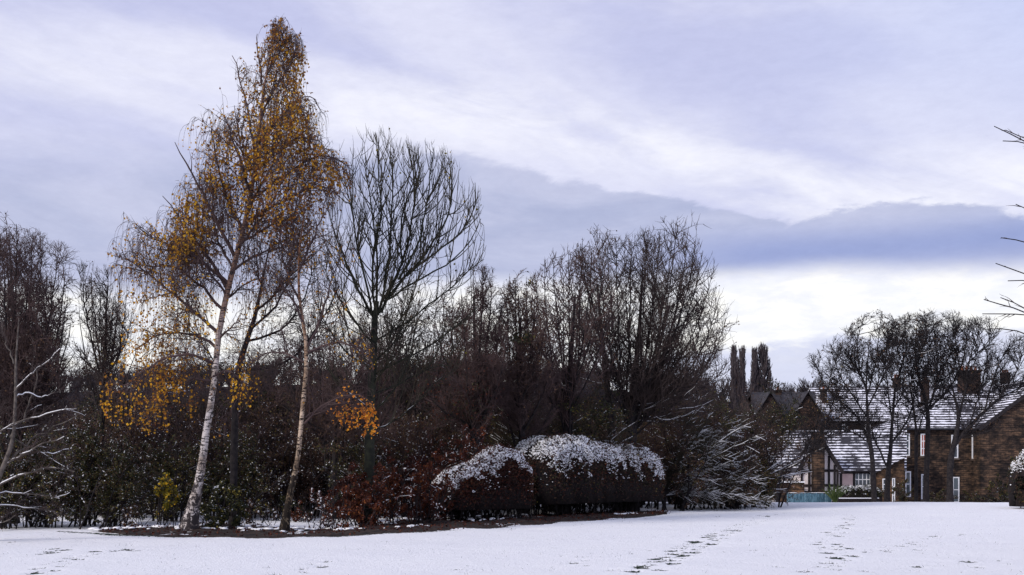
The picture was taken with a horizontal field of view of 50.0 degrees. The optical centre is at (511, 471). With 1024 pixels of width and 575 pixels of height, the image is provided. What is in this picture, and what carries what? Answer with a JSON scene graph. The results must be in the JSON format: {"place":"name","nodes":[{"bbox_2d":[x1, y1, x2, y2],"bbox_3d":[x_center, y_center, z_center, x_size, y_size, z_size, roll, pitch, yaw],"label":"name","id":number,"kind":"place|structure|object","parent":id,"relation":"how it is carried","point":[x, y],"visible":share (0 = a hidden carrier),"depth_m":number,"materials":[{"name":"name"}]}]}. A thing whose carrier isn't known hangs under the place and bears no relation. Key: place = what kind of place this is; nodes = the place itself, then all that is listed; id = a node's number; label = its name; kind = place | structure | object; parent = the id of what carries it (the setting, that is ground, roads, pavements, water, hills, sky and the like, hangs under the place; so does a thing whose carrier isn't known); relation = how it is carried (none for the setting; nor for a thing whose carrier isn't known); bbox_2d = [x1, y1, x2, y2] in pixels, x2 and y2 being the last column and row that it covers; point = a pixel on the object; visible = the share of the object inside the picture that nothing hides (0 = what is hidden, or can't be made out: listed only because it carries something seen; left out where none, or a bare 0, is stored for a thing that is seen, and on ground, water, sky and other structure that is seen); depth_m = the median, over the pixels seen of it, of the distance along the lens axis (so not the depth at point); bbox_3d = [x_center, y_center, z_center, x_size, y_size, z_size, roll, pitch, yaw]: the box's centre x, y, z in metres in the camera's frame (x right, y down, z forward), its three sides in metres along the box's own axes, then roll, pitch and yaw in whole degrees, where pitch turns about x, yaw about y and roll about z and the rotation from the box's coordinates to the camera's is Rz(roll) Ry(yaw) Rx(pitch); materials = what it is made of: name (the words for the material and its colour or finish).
{"place":"outdoors","nodes":[
{"label":"outdoors","id":0,"kind":"place"},
{"bbox_2d":[287,417,385,515],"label":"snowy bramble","id":1,"kind":"object","parent":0,"point":[357,442],"visible":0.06,"depth_m":39.67,"materials":[{"name":"brown plant"}]},
{"bbox_2d":[0,383,1023,574],"bbox_3d":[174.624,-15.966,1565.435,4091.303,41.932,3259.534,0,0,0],"label":"ground","id":2,"kind":"structure","parent":0,"point":[790,549],"depth_m":23.13,"materials":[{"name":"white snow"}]},
{"bbox_2d":[0,425,43,528],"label":"thicket shrub","id":3,"kind":"object","parent":2,"relation":"on","point":[8,499],"visible":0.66,"depth_m":30.82,"materials":[{"name":"green plant"}]},
{"bbox_2d":[0,318,85,531],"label":"snowy shrub","id":4,"kind":"object","parent":2,"relation":"on","point":[7,460],"visible":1,"depth_m":25.50,"materials":[{"name":"grey plant"}]},
{"bbox_2d":[7,426,82,527],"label":"thicket shrub","id":5,"kind":"object","parent":2,"relation":"on","point":[36,519],"visible":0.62,"depth_m":31.30,"materials":[{"name":"green plant"}]},
{"bbox_2d":[0,211,91,523],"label":"bare tree","id":6,"kind":"object","parent":2,"relation":"on","point":[34,330],"visible":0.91,"depth_m":33.04,"materials":[{"name":"brown plant"}]},
{"bbox_2d":[3,374,95,509],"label":"bare sapling","id":7,"kind":"object","parent":2,"relation":"on","point":[67,413],"visible":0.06,"depth_m":43.10,"materials":[{"name":"brown plant"}]},
{"bbox_2d":[0,407,134,514],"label":"thicket shrub","id":8,"kind":"object","parent":2,"relation":"on","point":[62,447],"visible":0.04,"depth_m":39.01,"materials":[{"name":"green plant"}]},
{"bbox_2d":[22,409,144,527],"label":"thicket shrub","id":9,"kind":"object","parent":2,"relation":"on","point":[88,465],"visible":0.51,"depth_m":32.19,"materials":[{"name":"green plant"}]},
{"bbox_2d":[46,360,150,497],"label":"thicket shrub","id":10,"kind":"object","parent":2,"relation":"on","point":[89,401],"visible":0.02,"depth_m":48.17,"materials":[{"name":"brown plant"}]},
{"bbox_2d":[47,405,153,512],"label":"thicket shrub","id":11,"kind":"object","parent":2,"relation":"on","point":[91,413],"visible":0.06,"depth_m":40.33,"materials":[{"name":"brown plant"}]},
{"bbox_2d":[64,261,138,515],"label":"bare tree","id":12,"kind":"object","parent":2,"relation":"on","point":[106,341],"visible":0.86,"depth_m":38.39,"materials":[{"name":"brown plant"}]},
{"bbox_2d":[48,432,167,528],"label":"thicket shrub","id":13,"kind":"object","parent":2,"relation":"on","point":[120,490],"visible":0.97,"depth_m":31.55,"materials":[{"name":"green plant"}]},
{"bbox_2d":[42,383,193,514],"bbox_3d":[-13.875,-0.779,39.701,4.493,4.901,6.515,0,0,-43],"label":"thicket shrub","id":14,"kind":"object","parent":2,"relation":"on","point":[157,432],"visible":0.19,"depth_m":39.40,"materials":[{"name":"brown plant"}]},
{"bbox_2d":[66,441,193,517],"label":"thicket shrub","id":15,"kind":"object","parent":2,"relation":"on","point":[139,502],"visible":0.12,"depth_m":37.52,"materials":[{"name":"green plant"}]},
{"bbox_2d":[110,503,158,525],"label":"shrub","id":16,"kind":"object","parent":2,"relation":"on","point":[129,516],"visible":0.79,"depth_m":31.23,"materials":[{"name":"green plant"}]},
{"bbox_2d":[70,367,220,441],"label":"thicket shrub","id":17,"kind":"object","parent":2,"relation":"on","point":[200,373],"visible":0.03,"depth_m":48.32,"materials":[{"name":"brown plant"}]},
{"bbox_2d":[68,401,239,514],"bbox_3d":[-12.832,-0.479,40.233,6.532,4.322,4.504,0,0,-17],"label":"thicket shrub","id":18,"kind":"object","parent":2,"relation":"on","point":[138,435],"visible":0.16,"depth_m":39.55,"materials":[{"name":"brown plant"}]},
{"bbox_2d":[112,341,230,509],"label":"bare sapling","id":19,"kind":"object","parent":2,"relation":"on","point":[192,419],"visible":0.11,"depth_m":44.33,"materials":[{"name":"brown plant"}]},
{"bbox_2d":[132,433,214,521],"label":"thicket shrub","id":20,"kind":"object","parent":2,"relation":"on","point":[184,485],"visible":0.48,"depth_m":34.51,"materials":[{"name":"green plant"}]},
{"bbox_2d":[105,374,250,501],"bbox_3d":[-14.580,-1.249,47.580,7.255,5.867,7.022,0,0,-2],"label":"thicket shrub","id":21,"kind":"object","parent":2,"relation":"on","point":[187,414],"visible":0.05,"depth_m":45.48,"materials":[{"name":"brown plant"}]},
{"bbox_2d":[143,361,288,466],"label":"thicket shrub","id":22,"kind":"object","parent":2,"relation":"on","point":[223,405],"visible":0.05,"depth_m":44.82,"materials":[{"name":"brown plant"}]},
{"bbox_2d":[165,353,275,503],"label":"bare sapling","id":23,"kind":"object","parent":2,"relation":"on","point":[228,410],"visible":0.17,"depth_m":43.79,"materials":[{"name":"brown plant"}]},
{"bbox_2d":[152,421,310,520],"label":"thicket shrub","id":24,"kind":"object","parent":2,"relation":"on","point":[223,466],"visible":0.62,"depth_m":35.59,"materials":[{"name":"green plant"}]},
{"bbox_2d":[179,396,308,516],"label":"thicket shrub","id":25,"kind":"object","parent":2,"relation":"on","point":[211,457],"visible":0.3,"depth_m":38.13,"materials":[{"name":"brown plant"}]},
{"bbox_2d":[193,342,327,508],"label":"bare sapling","id":26,"kind":"object","parent":2,"relation":"on","point":[241,391],"visible":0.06,"depth_m":46.52,"materials":[{"name":"brown plant"}]},
{"bbox_2d":[198,295,350,511],"bbox_3d":[-9.619,-2.976,45.822,6.313,9.378,7.166,0,0,12],"label":"bare sapling","id":27,"kind":"object","parent":2,"relation":"on","point":[255,347],"visible":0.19,"depth_m":45.47,"materials":[{"name":"brown plant"}]},
{"bbox_2d":[252,494,315,520],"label":"snowy bramble","id":28,"kind":"object","parent":2,"relation":"on","point":[283,499],"visible":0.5,"depth_m":36.06,"materials":[{"name":"brown plant"}]},
{"bbox_2d":[210,404,360,517],"bbox_3d":[-8.071,-0.352,39.196,5.740,4.127,3.958,0,0,-36],"label":"thicket shrub","id":29,"kind":"object","parent":2,"relation":"on","point":[285,487],"visible":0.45,"depth_m":38.98,"materials":[{"name":"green plant"}]},
{"bbox_2d":[242,361,355,502],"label":"thicket shrub","id":30,"kind":"object","parent":2,"relation":"on","point":[277,407],"visible":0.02,"depth_m":43.92,"materials":[{"name":"brown plant"}]},
{"bbox_2d":[225,299,396,510],"bbox_3d":[-7.879,-2.661,43.889,6.580,8.808,6.747,0,0,38],"label":"bare sapling","id":31,"kind":"object","parent":2,"relation":"on","point":[264,388],"visible":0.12,"depth_m":43.52,"materials":[{"name":"brown plant"}]},
{"bbox_2d":[274,500,349,522],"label":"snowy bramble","id":32,"kind":"object","parent":2,"relation":"on","point":[299,513],"visible":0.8,"depth_m":34.96,"materials":[{"name":"brown plant"}]},
{"bbox_2d":[251,410,402,517],"bbox_3d":[-7.424,-0.323,39.909,4.390,4.071,6.367,0,0,-44],"label":"thicket shrub","id":33,"kind":"object","parent":2,"relation":"on","point":[314,464],"visible":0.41,"depth_m":38.98,"materials":[{"name":"brown plant"}]},
{"bbox_2d":[262,325,408,518],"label":"thorn tree","id":34,"kind":"object","parent":2,"relation":"on","point":[340,431],"visible":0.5,"depth_m":37.01,"materials":[{"name":"brown plant"}]},
{"bbox_2d":[271,278,429,442],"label":"bare sapling","id":35,"kind":"object","parent":2,"relation":"on","point":[343,352],"visible":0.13,"depth_m":45.58,"materials":[{"name":"brown plant"}]},
{"bbox_2d":[261,386,447,500],"bbox_3d":[-5.989,-0.729,40.992,7.109,4.906,4.902,0,0,-27],"label":"thicket shrub","id":36,"kind":"object","parent":2,"relation":"on","point":[388,427],"visible":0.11,"depth_m":40.57,"materials":[{"name":"brown plant"}]},
{"bbox_2d":[315,428,399,522],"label":"thicket shrub","id":37,"kind":"object","parent":2,"relation":"on","point":[360,457],"visible":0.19,"depth_m":35.99,"materials":[{"name":"brown plant"}]},
{"bbox_2d":[98,509,670,537],"bbox_3d":[-1.137,1.580,35.723,7.531,0.224,23.291,0,0,43],"label":"soil bed","id":38,"kind":"object","parent":2,"relation":"on","point":[253,533],"visible":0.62,"depth_m":29.80,"materials":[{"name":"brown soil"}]},
{"bbox_2d":[152,472,182,526],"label":"yellow shrub","id":39,"kind":"object","parent":38,"relation":"on","point":[165,490],"visible":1,"depth_m":30.51,"materials":[{"name":"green plant"}]},
{"bbox_2d":[199,479,250,527],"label":"shrub","id":40,"kind":"object","parent":38,"relation":"on","point":[232,491],"visible":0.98,"depth_m":30.51,"materials":[{"name":"green plant"}]},
{"bbox_2d":[99,16,355,530],"bbox_3d":[-7.494,-5.293,29.550,6.588,14.079,4.363,0,0,0],"label":"birch tree","id":41,"kind":"object","parent":38,"relation":"on","point":[187,254],"visible":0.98,"depth_m":29.30,"materials":[{"name":"orange plant"}]},
{"bbox_2d":[244,499,282,524],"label":"shrub","id":42,"kind":"object","parent":38,"relation":"on","point":[258,511],"visible":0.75,"depth_m":32.13,"materials":[{"name":"green plant"}]},
{"bbox_2d":[187,214,349,524],"bbox_3d":[-7.067,-2.896,31.507,5.023,9.174,3.387,0,0,0],"label":"bare tree","id":43,"kind":"object","parent":38,"relation":"on","point":[234,452],"visible":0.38,"depth_m":31.41,"materials":[{"name":"brown plant"}]},
{"bbox_2d":[246,172,380,530],"bbox_3d":[-5.344,-3.092,29.027,3.775,9.632,2.774,0,0,0],"label":"birch tree","id":44,"kind":"object","parent":38,"relation":"on","point":[285,521],"visible":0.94,"depth_m":28.95,"materials":[{"name":"orange plant"}]},
{"bbox_2d":[304,488,347,527],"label":"shrub","id":45,"kind":"object","parent":38,"relation":"on","point":[325,505],"visible":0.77,"depth_m":30.99,"materials":[{"name":"green plant"}]},
{"bbox_2d":[310,484,381,530],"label":"beech shrub","id":46,"kind":"object","parent":38,"relation":"on","point":[345,489],"visible":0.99,"depth_m":29.61,"materials":[{"name":"brown plant"}]},
{"bbox_2d":[88,512,644,531],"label":"snow patches","id":47,"kind":"object","parent":38,"relation":"on","point":[249,526],"visible":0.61,"depth_m":30.04,"materials":[{"name":"white snow"}]},
{"bbox_2d":[327,462,415,525],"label":"beech shrub","id":48,"kind":"object","parent":38,"relation":"on","point":[359,493],"visible":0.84,"depth_m":32.44,"materials":[{"name":"brown plant"}]},
{"bbox_2d":[309,123,485,522],"bbox_3d":[-3.460,-4.256,33.105,5.363,12.116,3.700,0,0,0],"label":"ash tree","id":49,"kind":"object","parent":38,"relation":"on","point":[375,311],"visible":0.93,"depth_m":32.91,"materials":[{"name":"brown plant"}]},
{"bbox_2d":[377,439,455,519],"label":"beech shrub","id":50,"kind":"object","parent":38,"relation":"on","point":[407,467],"visible":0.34,"depth_m":37.84,"materials":[{"name":"brown plant"}]},
{"bbox_2d":[375,450,458,523],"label":"beech shrub","id":51,"kind":"object","parent":38,"relation":"on","point":[424,501],"visible":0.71,"depth_m":33.71,"materials":[{"name":"brown plant"}]},
{"bbox_2d":[398,472,463,520],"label":"beech shrub","id":52,"kind":"object","parent":38,"relation":"on","point":[450,504],"visible":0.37,"depth_m":35.34,"materials":[{"name":"brown plant"}]},
{"bbox_2d":[398,423,485,516],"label":"beech shrub","id":53,"kind":"object","parent":38,"relation":"on","point":[465,444],"visible":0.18,"depth_m":38.09,"materials":[{"name":"brown plant"}]},
{"bbox_2d":[407,264,517,514],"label":"thorn tree","id":54,"kind":"object","parent":38,"relation":"on","point":[478,369],"visible":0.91,"depth_m":39.67,"materials":[{"name":"brown plant"}]},
{"bbox_2d":[430,443,534,520],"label":"clipped hedge","id":55,"kind":"object","parent":38,"relation":"on","point":[496,478],"visible":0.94,"depth_m":36.28,"materials":[{"name":"brown plant"}]},
{"bbox_2d":[486,267,566,513],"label":"thorn tree","id":56,"kind":"object","parent":38,"relation":"on","point":[522,375],"visible":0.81,"depth_m":40.61,"materials":[{"name":"brown plant"}]},
{"bbox_2d":[522,240,617,513],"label":"bare tree","id":57,"kind":"object","parent":38,"relation":"on","point":[569,387],"visible":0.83,"depth_m":42.20,"materials":[{"name":"brown plant"}]},
{"bbox_2d":[512,432,665,515],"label":"clipped hedge","id":58,"kind":"object","parent":38,"relation":"on","point":[571,469],"visible":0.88,"depth_m":41.43,"materials":[{"name":"brown plant"}]},
{"bbox_2d":[310,280,487,459],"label":"bare sapling","id":59,"kind":"object","parent":2,"relation":"on","point":[410,386],"visible":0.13,"depth_m":44.43,"materials":[{"name":"brown plant"}]},
{"bbox_2d":[374,407,466,512],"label":"thicket shrub","id":60,"kind":"object","parent":2,"relation":"on","point":[404,447],"visible":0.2,"depth_m":40.54,"materials":[{"name":"brown plant"}]},
{"bbox_2d":[341,258,500,442],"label":"bare sapling","id":61,"kind":"object","parent":2,"relation":"on","point":[443,301],"visible":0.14,"depth_m":47.42,"materials":[{"name":"brown plant"}]},
{"bbox_2d":[382,404,510,513],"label":"thicket shrub","id":62,"kind":"object","parent":2,"relation":"on","point":[457,434],"visible":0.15,"depth_m":41.48,"materials":[{"name":"brown plant"}]},
{"bbox_2d":[364,271,530,510],"bbox_3d":[-2.683,-3.628,45.826,7.179,10.841,7.360,0,0,9],"label":"bare sapling","id":63,"kind":"object","parent":2,"relation":"on","point":[445,331],"visible":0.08,"depth_m":45.29,"materials":[{"name":"brown plant"}]},
{"bbox_2d":[449,330,580,510],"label":"bare sapling","id":64,"kind":"object","parent":2,"relation":"on","point":[529,411],"visible":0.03,"depth_m":47.12,"materials":[{"name":"brown plant"}]},
{"bbox_2d":[55,356,998,443],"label":"wood","id":65,"kind":"object","parent":2,"relation":"on","point":[803,385],"visible":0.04,"depth_m":339.36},
{"bbox_2d":[484,368,636,512],"bbox_3d":[1.416,-1.201,45.180,7.265,5.907,7.032,0,0,-20],"label":"thicket shrub","id":66,"kind":"object","parent":2,"relation":"on","point":[595,417],"visible":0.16,"depth_m":43.76,"materials":[{"name":"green plant"}]},
{"bbox_2d":[470,379,662,474],"bbox_3d":[1.881,-1.147,44.046,8.277,5.809,3.132,0,0,0],"label":"snowy shrub","id":67,"kind":"object","parent":2,"relation":"on","point":[609,436],"visible":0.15,"depth_m":43.61,"materials":[{"name":"brown plant"}]},
{"bbox_2d":[576,418,680,508],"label":"thicket shrub","id":68,"kind":"object","parent":2,"relation":"on","point":[648,506],"visible":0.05,"depth_m":49.19,"materials":[{"name":"brown plant"}]},
{"bbox_2d":[578,400,700,504],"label":"thicket shrub","id":69,"kind":"object","parent":2,"relation":"on","point":[655,502],"visible":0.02,"depth_m":52.57,"materials":[{"name":"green plant"}]},
{"bbox_2d":[564,212,739,510],"bbox_3d":[5.836,-4.485,46.010,7.439,12.482,6.896,0,0,0],"label":"bare tree","id":70,"kind":"object","parent":2,"relation":"on","point":[645,377],"visible":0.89,"depth_m":45.37,"materials":[{"name":"brown plant"}]},
{"bbox_2d":[620,355,756,504],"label":"bare sapling","id":71,"kind":"object","parent":2,"relation":"on","point":[669,499],"visible":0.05,"depth_m":53.94,"materials":[{"name":"brown plant"}]},
{"bbox_2d":[636,403,766,510],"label":"thicket shrub","id":72,"kind":"object","parent":2,"relation":"on","point":[682,504],"visible":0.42,"depth_m":46.90,"materials":[{"name":"brown plant"}]},
{"bbox_2d":[643,391,759,503],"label":"thicket shrub","id":73,"kind":"object","parent":2,"relation":"on","point":[724,406],"visible":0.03,"depth_m":53.73,"materials":[{"name":"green plant"}]},
{"bbox_2d":[657,391,776,509],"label":"snowy shrub","id":74,"kind":"object","parent":2,"relation":"on","point":[702,446],"visible":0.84,"depth_m":46.75,"materials":[{"name":"brown plant"}]},
{"bbox_2d":[664,410,775,508],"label":"thicket shrub","id":75,"kind":"object","parent":2,"relation":"on","point":[736,503],"visible":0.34,"depth_m":47.94,"materials":[{"name":"brown plant"}]},
{"bbox_2d":[687,364,776,503],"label":"bare sapling","id":76,"kind":"object","parent":2,"relation":"on","point":[753,399],"visible":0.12,"depth_m":55.30,"materials":[{"name":"brown plant"}]},
{"bbox_2d":[729,344,739,413],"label":"poplar tree","id":77,"kind":"object","parent":2,"relation":"on","point":[734,360],"visible":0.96,"depth_m":289.55,"materials":[{"name":"black plant"}]},
{"bbox_2d":[736,344,746,400],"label":"poplar tree","id":78,"kind":"object","parent":2,"relation":"on","point":[742,362],"visible":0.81,"depth_m":289.09,"materials":[{"name":"black plant"}]},
{"bbox_2d":[686,378,808,504],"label":"thicket shrub","id":79,"kind":"object","parent":2,"relation":"on","point":[789,417],"visible":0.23,"depth_m":53.46,"materials":[{"name":"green plant"}]},
{"bbox_2d":[688,419,811,507],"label":"snowy shrub","id":80,"kind":"object","parent":2,"relation":"on","point":[772,483],"visible":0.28,"depth_m":49.49,"materials":[{"name":"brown plant"}]},
{"bbox_2d":[750,347,757,392],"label":"poplar tree","id":81,"kind":"object","parent":2,"relation":"on","point":[754,364],"visible":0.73,"depth_m":288.94,"materials":[{"name":"green plant"}]},
{"bbox_2d":[695,408,819,507],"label":"thicket shrub","id":82,"kind":"object","parent":2,"relation":"on","point":[786,472],"visible":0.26,"depth_m":50.25,"materials":[{"name":"brown plant"}]},
{"bbox_2d":[758,341,773,391],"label":"poplar tree","id":83,"kind":"object","parent":2,"relation":"on","point":[765,367],"visible":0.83,"depth_m":289.67,"materials":[{"name":"green plant"}]},
{"bbox_2d":[736,387,824,450],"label":"terraced house","id":84,"kind":"structure","parent":2,"relation":"on","point":[806,396],"depth_m":96.93,"materials":[{"name":"brick"}]},
{"bbox_2d":[787,492,831,501],"bbox_3d":[17.495,1.596,64.590,2.606,0.772,0.200,0,0,0],"label":"board fence","id":85,"kind":"object","parent":2,"relation":"on","point":[807,497],"visible":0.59,"depth_m":64.50,"materials":[{"name":"teal wood"}]},
{"bbox_2d":[764,367,861,501],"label":"bare tree","id":86,"kind":"object","parent":2,"relation":"on","point":[825,420],"visible":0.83,"depth_m":61.70,"materials":[{"name":"brown plant"}]},
{"bbox_2d":[822,483,849,501],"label":"spiky plant","id":87,"kind":"object","parent":2,"relation":"on","point":[834,496],"visible":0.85,"depth_m":63.87,"materials":[{"name":"green plant"}]},
{"bbox_2d":[769,430,906,501],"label":"timber house","id":88,"kind":"structure","parent":2,"relation":"on","point":[845,461],"depth_m":77.94,"materials":[{"name":"paint"}]},
{"bbox_2d":[802,309,912,501],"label":"bare tree","id":89,"kind":"object","parent":2,"relation":"on","point":[853,362],"visible":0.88,"depth_m":62.86,"materials":[{"name":"brown plant"}]},
{"bbox_2d":[832,483,883,501],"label":"garden hedge","id":90,"kind":"object","parent":2,"relation":"on","point":[859,491],"visible":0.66,"depth_m":68.58,"materials":[{"name":"green plant"}]},
{"bbox_2d":[800,374,916,429],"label":"brick house","id":91,"kind":"structure","parent":2,"relation":"on","point":[816,388],"depth_m":106.00,"materials":[{"name":"tile"}]},
{"bbox_2d":[881,478,913,501],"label":"garden shrub","id":92,"kind":"object","parent":2,"relation":"on","point":[902,498],"visible":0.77,"depth_m":71.88,"materials":[{"name":"green plant"}]},
{"bbox_2d":[864,313,957,501],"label":"bare tree","id":93,"kind":"object","parent":2,"relation":"on","point":[922,377],"visible":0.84,"depth_m":64.39,"materials":[{"name":"brown plant"}]},
{"bbox_2d":[874,328,953,501],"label":"bare tree","id":94,"kind":"object","parent":2,"relation":"on","point":[915,461],"visible":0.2,"depth_m":67.44,"materials":[{"name":"brown plant"}]},
{"bbox_2d":[880,308,971,501],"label":"bare tree","id":95,"kind":"object","parent":2,"relation":"on","point":[928,407],"visible":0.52,"depth_m":65.88,"materials":[{"name":"brown plant"}]},
{"bbox_2d":[873,367,1023,501],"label":"stone house","id":96,"kind":"structure","parent":2,"relation":"on","point":[980,460],"depth_m":84.98,"materials":[{"name":"brick"}]},
{"bbox_2d":[921,314,1023,501],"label":"bare tree","id":97,"kind":"object","parent":2,"relation":"on","point":[981,385],"visible":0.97,"depth_m":64.92,"materials":[{"name":"brown plant"}]},
{"bbox_2d":[972,481,1008,501],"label":"garden shrub","id":98,"kind":"object","parent":2,"relation":"on","point":[991,495],"visible":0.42,"depth_m":76.21,"materials":[{"name":"green plant"}]},
{"bbox_2d":[982,126,1023,333],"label":"bare tree","id":99,"kind":"object","parent":2,"relation":"on","point":[1007,314],"visible":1,"depth_m":20.14,"materials":[{"name":"brown plant"}]},
{"bbox_2d":[1005,449,1023,507],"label":"clipped hedge","id":100,"kind":"object","parent":2,"relation":"on","point":[1015,483],"visible":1,"depth_m":47.49,"materials":[{"name":"green plant"}]},
{"bbox_2d":[0,0,1023,400],"label":"sky","id":101,"kind":"structure","parent":0,"point":[840,161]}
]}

